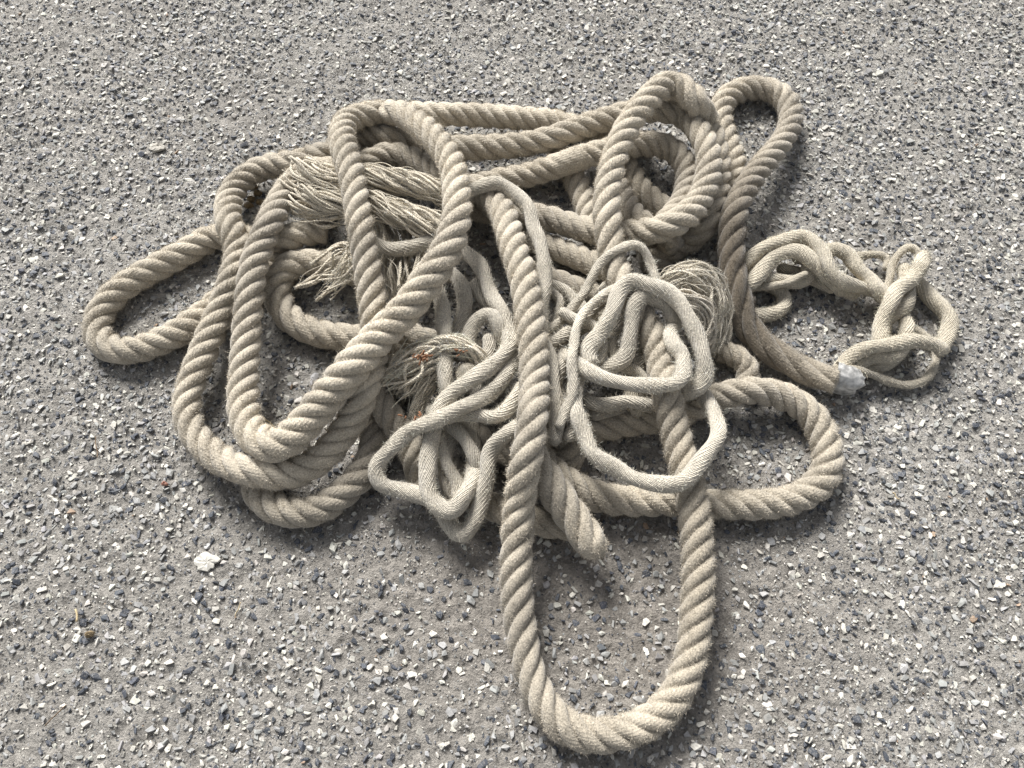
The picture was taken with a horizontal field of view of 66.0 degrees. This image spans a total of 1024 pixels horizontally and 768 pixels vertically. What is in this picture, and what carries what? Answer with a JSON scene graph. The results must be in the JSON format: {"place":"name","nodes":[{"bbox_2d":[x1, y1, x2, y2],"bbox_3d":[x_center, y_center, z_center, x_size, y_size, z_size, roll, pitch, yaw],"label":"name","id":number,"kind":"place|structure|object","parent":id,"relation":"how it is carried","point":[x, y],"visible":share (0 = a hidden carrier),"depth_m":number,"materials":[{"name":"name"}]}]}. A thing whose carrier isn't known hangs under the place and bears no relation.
{"place":"outdoors","nodes":[
{"label":"outdoors","id":0,"kind":"place"},
{"bbox_2d":[414,263,460,400],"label":"loose strand","id":1,"kind":"object","parent":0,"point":[443,325],"visible":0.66,"depth_m":0.87},
{"bbox_2d":[0,0,1023,767],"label":"ground","id":2,"kind":"structure","parent":0,"point":[394,568],"depth_m":0.87,"materials":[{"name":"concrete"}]},
{"bbox_2d":[45,705,65,725],"bbox_3d":[-0.444,0.322,0.766,0.001,0.002,0.024,37,69,17],"label":"twig","id":3,"kind":"object","parent":2,"relation":"on","point":[53,716],"visible":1,"depth_m":0.77,"materials":[{"name":"brown wood"}]},
{"bbox_2d":[84,630,94,637],"bbox_3d":[-0.429,0.254,0.800,0.009,0.007,0.007,0,63,0],"label":"leaf scrap","id":4,"kind":"object","parent":2,"relation":"on","point":[88,634],"visible":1,"depth_m":0.80,"materials":[{"name":"brown plant"}]},
{"bbox_2d":[149,142,165,151],"bbox_3d":[-0.491,-0.329,1.091,0.022,0.005,0.016,0,63,0],"label":"pale stone","id":5,"kind":"object","parent":2,"relation":"on","point":[159,146],"visible":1,"depth_m":1.09,"materials":[{"name":"white stone"}]},
{"bbox_2d":[79,219,327,365],"bbox_3d":[-0.386,-0.143,0.968,0.320,0.062,0.149,-40,70,-18],"label":"rope","id":6,"kind":"object","parent":2,"relation":"on","point":[108,301],"visible":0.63,"depth_m":0.95,"materials":[{"name":"beige fabric"}]},
{"bbox_2d":[194,552,221,571],"bbox_3d":[-0.324,0.188,0.834,0.023,0.005,0.024,37,69,17],"label":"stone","id":7,"kind":"object","parent":2,"relation":"on","point":[206,561],"visible":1,"depth_m":0.83,"materials":[{"name":"white stone"}]},
{"bbox_2d":[243,202,253,208],"bbox_3d":[-0.350,-0.238,1.045,0.012,0.008,0.008,-23,66,-11],"label":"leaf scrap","id":8,"kind":"object","parent":2,"relation":"on","point":[248,205],"visible":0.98,"depth_m":1.04,"materials":[{"name":"brown plant"}]},
{"bbox_2d":[247,195,254,202],"bbox_3d":[-0.348,-0.247,1.049,0.011,0.008,0.009,0,63,0],"label":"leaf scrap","id":9,"kind":"object","parent":2,"relation":"on","point":[251,199],"visible":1,"depth_m":1.05,"materials":[{"name":"brown plant"}]},
{"bbox_2d":[253,190,261,196],"bbox_3d":[-0.340,-0.256,1.054,0.011,0.008,0.008,0,63,0],"label":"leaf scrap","id":10,"kind":"object","parent":2,"relation":"on","point":[257,193],"visible":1,"depth_m":1.05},
{"bbox_2d":[255,199,263,204],"bbox_3d":[-0.335,-0.243,1.047,0.013,0.008,0.007,0,63,0],"label":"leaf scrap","id":11,"kind":"object","parent":2,"relation":"on","point":[258,201],"visible":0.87,"depth_m":1.04,"materials":[{"name":"brown plant"}]},
{"bbox_2d":[240,356,391,532],"bbox_3d":[-0.187,0.071,0.870,0.239,0.048,0.127,-35,69,-16],"label":"rope","id":12,"kind":"object","parent":2,"relation":"on","point":[349,486],"visible":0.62,"depth_m":0.84,"materials":[{"name":"beige fabric"}]},
{"bbox_2d":[263,248,406,355],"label":"rope","id":13,"kind":"object","parent":2,"relation":"on","point":[288,316],"visible":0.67,"depth_m":0.94,"materials":[{"name":"beige fabric"}]},
{"bbox_2d":[304,124,421,156],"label":"rope","id":14,"kind":"object","parent":2,"relation":"on","point":[367,137],"visible":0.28,"depth_m":1.03,"materials":[{"name":"beige fabric"}]},
{"bbox_2d":[285,180,441,237],"bbox_3d":[-0.170,-0.204,0.965,0.228,0.066,0.064,15,64,7],"label":"frayed yarn","id":15,"kind":"object","parent":2,"relation":"on","point":[324,205],"visible":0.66,"depth_m":0.95},
{"bbox_2d":[373,218,424,299],"bbox_3d":[-0.136,-0.152,0.966,0.073,0.067,0.128,-13,64,-6],"label":"frayed yarn","id":16,"kind":"object","parent":2,"relation":"on","point":[384,232],"visible":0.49,"depth_m":0.95},
{"bbox_2d":[369,383,437,504],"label":"rope","id":17,"kind":"object","parent":2,"relation":"on","point":[388,420],"visible":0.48,"depth_m":0.86,"materials":[{"name":"beige fabric"}]},
{"bbox_2d":[170,98,643,492],"bbox_3d":[-0.178,-0.219,0.972,0.404,0.123,0.718,35,69,16],"label":"rope","id":18,"kind":"object","parent":2,"relation":"on","point":[323,455],"visible":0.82,"depth_m":0.91,"materials":[{"name":"beige fabric"}]},
{"bbox_2d":[294,238,388,300],"bbox_3d":[-0.212,-0.142,0.931,0.112,0.075,0.077,-21,65,-10],"label":"frayed yarn","id":19,"kind":"object","parent":18,"relation":"attached to","point":[340,273],"visible":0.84,"depth_m":0.94},
{"bbox_2d":[223,98,474,463],"bbox_3d":[-0.184,-0.160,0.932,0.286,0.142,0.541,0,63,0],"label":"rope","id":20,"kind":"object","parent":18,"relation":"on","point":[325,399],"visible":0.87,"depth_m":0.86,"materials":[{"name":"beige fabric"}]},
{"bbox_2d":[279,153,442,206],"bbox_3d":[-0.172,-0.244,0.978,0.233,0.069,0.064,12,64,6],"label":"frayed yarn","id":21,"kind":"object","parent":20,"relation":"on","point":[401,181],"visible":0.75,"depth_m":0.96},
{"bbox_2d":[359,140,469,177],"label":"rope","id":22,"kind":"object","parent":2,"relation":"on","point":[398,154],"visible":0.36,"depth_m":1.01,"materials":[{"name":"beige fabric"}]},
{"bbox_2d":[380,331,487,420],"bbox_3d":[-0.091,-0.012,0.867,0.124,0.087,0.100,-41,70,-18],"label":"frayed yarn","id":23,"kind":"object","parent":2,"relation":"on","point":[413,370],"visible":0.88,"depth_m":0.86},
{"bbox_2d":[398,321,482,362],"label":"rope","id":24,"kind":"object","parent":2,"relation":"on","point":[414,336],"visible":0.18,"depth_m":0.90,"materials":[{"name":"beige fabric"}]},
{"bbox_2d":[447,267,474,332],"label":"loose strand","id":25,"kind":"object","parent":24,"relation":"on","point":[458,281],"visible":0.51,"depth_m":0.90},
{"bbox_2d":[457,306,508,361],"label":"loose strand","id":26,"kind":"object","parent":24,"relation":"on","point":[479,319],"visible":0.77,"depth_m":0.87},
{"bbox_2d":[469,277,496,348],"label":"loose strand","id":27,"kind":"object","parent":24,"relation":"on","point":[478,296],"visible":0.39,"depth_m":0.91},
{"bbox_2d":[469,332,498,394],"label":"loose strand","id":28,"kind":"object","parent":24,"relation":"on","point":[489,342],"visible":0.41,"depth_m":0.87},
{"bbox_2d":[366,347,518,543],"bbox_3d":[-0.036,0.066,0.835,0.227,0.084,0.143,-35,69,-16],"label":"loose strand","id":29,"kind":"object","parent":2,"relation":"on","point":[402,437],"visible":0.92,"depth_m":0.82},
{"bbox_2d":[432,394,510,468],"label":"rope","id":30,"kind":"object","parent":2,"relation":"on","point":[485,435],"visible":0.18,"depth_m":0.86,"materials":[{"name":"beige fabric"}]},
{"bbox_2d":[375,235,517,521],"bbox_3d":[-0.060,-0.034,0.881,0.154,0.080,0.374,-12,64,-6],"label":"loose strand","id":31,"kind":"object","parent":30,"relation":"on","point":[456,505],"visible":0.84,"depth_m":0.84},
{"bbox_2d":[453,361,474,392],"bbox_3d":[-0.048,-0.007,0.874,0.039,0.058,0.037,0,63,0],"label":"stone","id":32,"kind":"object","parent":30,"relation":"on","point":[463,368],"visible":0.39,"depth_m":0.85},
{"bbox_2d":[452,457,567,541],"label":"rope","id":33,"kind":"object","parent":2,"relation":"on","point":[546,527],"visible":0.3,"depth_m":0.83,"materials":[{"name":"beige fabric"}]},
{"bbox_2d":[438,431,459,500],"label":"loose strand","id":34,"kind":"object","parent":33,"relation":"on","point":[452,444],"visible":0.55,"depth_m":0.84},
{"bbox_2d":[437,435,463,499],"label":"loose strand","id":35,"kind":"object","parent":33,"relation":"on","point":[454,478],"visible":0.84,"depth_m":0.83},
{"bbox_2d":[425,400,480,468],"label":"loose strand","id":36,"kind":"object","parent":33,"relation":"on","point":[459,433],"visible":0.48,"depth_m":0.84},
{"bbox_2d":[0,0,1023,767],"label":"stone chips","id":37,"kind":"object","parent":2,"relation":"on","point":[638,700],"visible":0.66,"depth_m":0.93,"materials":[{"name":"grey gravel"}]},
{"bbox_2d":[0,0,1023,767],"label":"grit","id":38,"kind":"object","parent":2,"relation":"on","point":[82,160],"visible":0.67,"depth_m":0.94,"materials":[{"name":"asphalt"}]},
{"bbox_2d":[506,438,609,561],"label":"rope","id":39,"kind":"object","parent":2,"relation":"on","point":[566,508],"visible":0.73,"depth_m":0.80,"materials":[{"name":"beige fabric"}]},
{"bbox_2d":[521,227,605,281],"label":"rope","id":40,"kind":"object","parent":2,"relation":"on","point":[574,256],"visible":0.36,"depth_m":0.97,"materials":[{"name":"beige fabric"}]},
{"bbox_2d":[546,421,585,469],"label":"rope","id":41,"kind":"object","parent":2,"relation":"on","point":[568,452],"visible":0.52,"depth_m":0.85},
{"bbox_2d":[561,381,575,442],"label":"loose strand","id":42,"kind":"object","parent":41,"relation":"on","point":[568,435],"visible":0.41,"depth_m":0.83},
{"bbox_2d":[555,340,567,385],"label":"loose strand","id":43,"kind":"object","parent":42,"relation":"on","point":[561,349],"visible":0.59,"depth_m":0.87},
{"bbox_2d":[533,262,607,305],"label":"rope","id":44,"kind":"object","parent":2,"relation":"on","point":[576,282],"visible":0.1,"depth_m":0.96,"materials":[{"name":"beige fabric"}]},
{"bbox_2d":[564,303,606,344],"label":"loose strand","id":45,"kind":"object","parent":44,"relation":"on","point":[595,317],"visible":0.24,"depth_m":0.90},
{"bbox_2d":[550,281,607,347],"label":"loose strand","id":46,"kind":"object","parent":45,"relation":"on","point":[560,336],"visible":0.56,"depth_m":0.88},
{"bbox_2d":[611,313,623,332],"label":"loose strand","id":47,"kind":"object","parent":45,"relation":"on","point":[617,328],"visible":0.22,"depth_m":0.89},
{"bbox_2d":[547,146,596,249],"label":"rope","id":48,"kind":"object","parent":2,"relation":"on","point":[578,189],"visible":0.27,"depth_m":1.02,"materials":[{"name":"beige fabric"}]},
{"bbox_2d":[420,98,725,247],"bbox_3d":[0.074,-0.268,1.007,0.390,0.102,0.250,0,63,0],"label":"rope","id":49,"kind":"object","parent":2,"relation":"on","point":[686,213],"visible":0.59,"depth_m":1.00,"materials":[{"name":"beige fabric"}]},
{"bbox_2d":[468,130,695,246],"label":"rope","id":50,"kind":"object","parent":2,"relation":"on","point":[677,155],"visible":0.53,"depth_m":1.02,"materials":[{"name":"beige fabric"}]},
{"bbox_2d":[465,70,731,756],"bbox_3d":[0.103,-0.028,0.876,0.372,0.124,0.806,0,63,0],"label":"rope","id":51,"kind":"object","parent":2,"relation":"on","point":[655,716],"visible":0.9,"depth_m":0.80,"materials":[{"name":"beige fabric"}]},
{"bbox_2d":[450,380,518,427],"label":"loose strand","id":52,"kind":"object","parent":51,"relation":"attached to","point":[506,409],"visible":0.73,"depth_m":0.83},
{"bbox_2d":[467,173,564,447],"bbox_3d":[0.024,-0.096,0.895,0.086,0.059,0.354,-15,64,-7],"label":"loose strand","id":53,"kind":"object","parent":51,"relation":"on","point":[521,200],"visible":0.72,"depth_m":0.91},
{"bbox_2d":[553,283,614,429],"bbox_3d":[0.073,-0.042,0.857,0.042,0.032,0.195,19,65,9],"label":"loose strand","id":54,"kind":"object","parent":53,"relation":"on","point":[586,310],"visible":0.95,"depth_m":0.84},
{"bbox_2d":[550,286,566,333],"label":"loose strand","id":55,"kind":"object","parent":51,"relation":"on","point":[556,296],"visible":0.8,"depth_m":0.91},
{"bbox_2d":[548,237,662,333],"bbox_3d":[0.094,-0.115,0.901,0.164,0.058,0.082,-15,65,-8],"label":"loose strand","id":56,"kind":"object","parent":51,"relation":"on","point":[606,257],"visible":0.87,"depth_m":0.90},
{"bbox_2d":[598,289,682,373],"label":"loose strand","id":57,"kind":"object","parent":51,"relation":"on","point":[624,356],"visible":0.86,"depth_m":0.86},
{"bbox_2d":[578,271,716,401],"bbox_3d":[0.159,-0.049,0.872,0.156,0.084,0.133,20,65,10],"label":"loose strand","id":58,"kind":"object","parent":51,"relation":"on","point":[670,294],"visible":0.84,"depth_m":0.86},
{"bbox_2d":[589,367,649,422],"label":"loose strand","id":59,"kind":"object","parent":2,"relation":"on","point":[593,416],"visible":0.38,"depth_m":0.87},
{"bbox_2d":[619,177,683,257],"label":"rope","id":60,"kind":"object","parent":2,"relation":"on","point":[630,206],"visible":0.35,"depth_m":0.98,"materials":[{"name":"beige fabric"}]},
{"bbox_2d":[545,374,845,522],"bbox_3d":[0.186,0.067,0.864,0.369,0.062,0.169,0,63,0],"label":"rope","id":61,"kind":"object","parent":2,"relation":"on","point":[817,482],"visible":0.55,"depth_m":0.85,"materials":[{"name":"beige fabric"}]},
{"bbox_2d":[583,391,654,414],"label":"loose strand","id":62,"kind":"object","parent":61,"relation":"on","point":[606,405],"visible":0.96,"depth_m":0.86},
{"bbox_2d":[622,347,645,418],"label":"loose strand","id":63,"kind":"object","parent":61,"relation":"on","point":[638,361],"visible":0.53,"depth_m":0.88},
{"bbox_2d":[578,339,626,375],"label":"loose strand","id":64,"kind":"object","parent":63,"relation":"on","point":[580,341],"visible":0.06,"depth_m":0.90},
{"bbox_2d":[607,331,646,376],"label":"loose strand","id":65,"kind":"object","parent":64,"relation":"on","point":[634,370],"visible":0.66,"depth_m":0.87},
{"bbox_2d":[566,374,730,495],"bbox_3d":[0.143,0.049,0.838,0.183,0.058,0.159,0,63,0],"label":"loose strand","id":66,"kind":"object","parent":61,"relation":"on","point":[696,466],"visible":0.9,"depth_m":0.81},
{"bbox_2d":[659,259,734,358],"bbox_3d":[0.213,-0.092,0.925,0.106,0.092,0.126,0,63,0],"label":"frayed yarn","id":67,"kind":"object","parent":2,"relation":"on","point":[701,288],"visible":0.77,"depth_m":0.91},
{"bbox_2d":[563,323,693,394],"bbox_3d":[0.144,-0.022,0.860,0.166,0.068,0.107,-25,66,-12],"label":"loose strand","id":68,"kind":"object","parent":67,"relation":"on","point":[678,351],"visible":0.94,"depth_m":0.83},
{"bbox_2d":[714,340,760,378],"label":"rope","id":69,"kind":"object","parent":2,"relation":"on","point":[741,361],"visible":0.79,"depth_m":0.92,"materials":[{"name":"beige fabric"}]},
{"bbox_2d":[624,74,961,395],"bbox_3d":[0.352,-0.204,0.988,0.306,0.082,0.510,-25,66,-12],"label":"rope","id":70,"kind":"object","parent":2,"relation":"on","point":[852,368],"visible":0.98,"depth_m":0.95,"materials":[{"name":"beige fabric"}]},
{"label":"loose strand","id":71,"kind":"object","parent":2,"relation":"on","visible":0},
{"bbox_2d":[552,279,584,313],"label":"loose strand","id":72,"kind":"object","parent":71,"relation":"on","point":[568,292],"visible":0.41,"depth_m":0.93},
{"bbox_2d":[557,306,608,365],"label":"loose strand","id":73,"kind":"object","parent":71,"relation":"on","point":[566,314],"visible":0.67,"depth_m":0.88}
]}

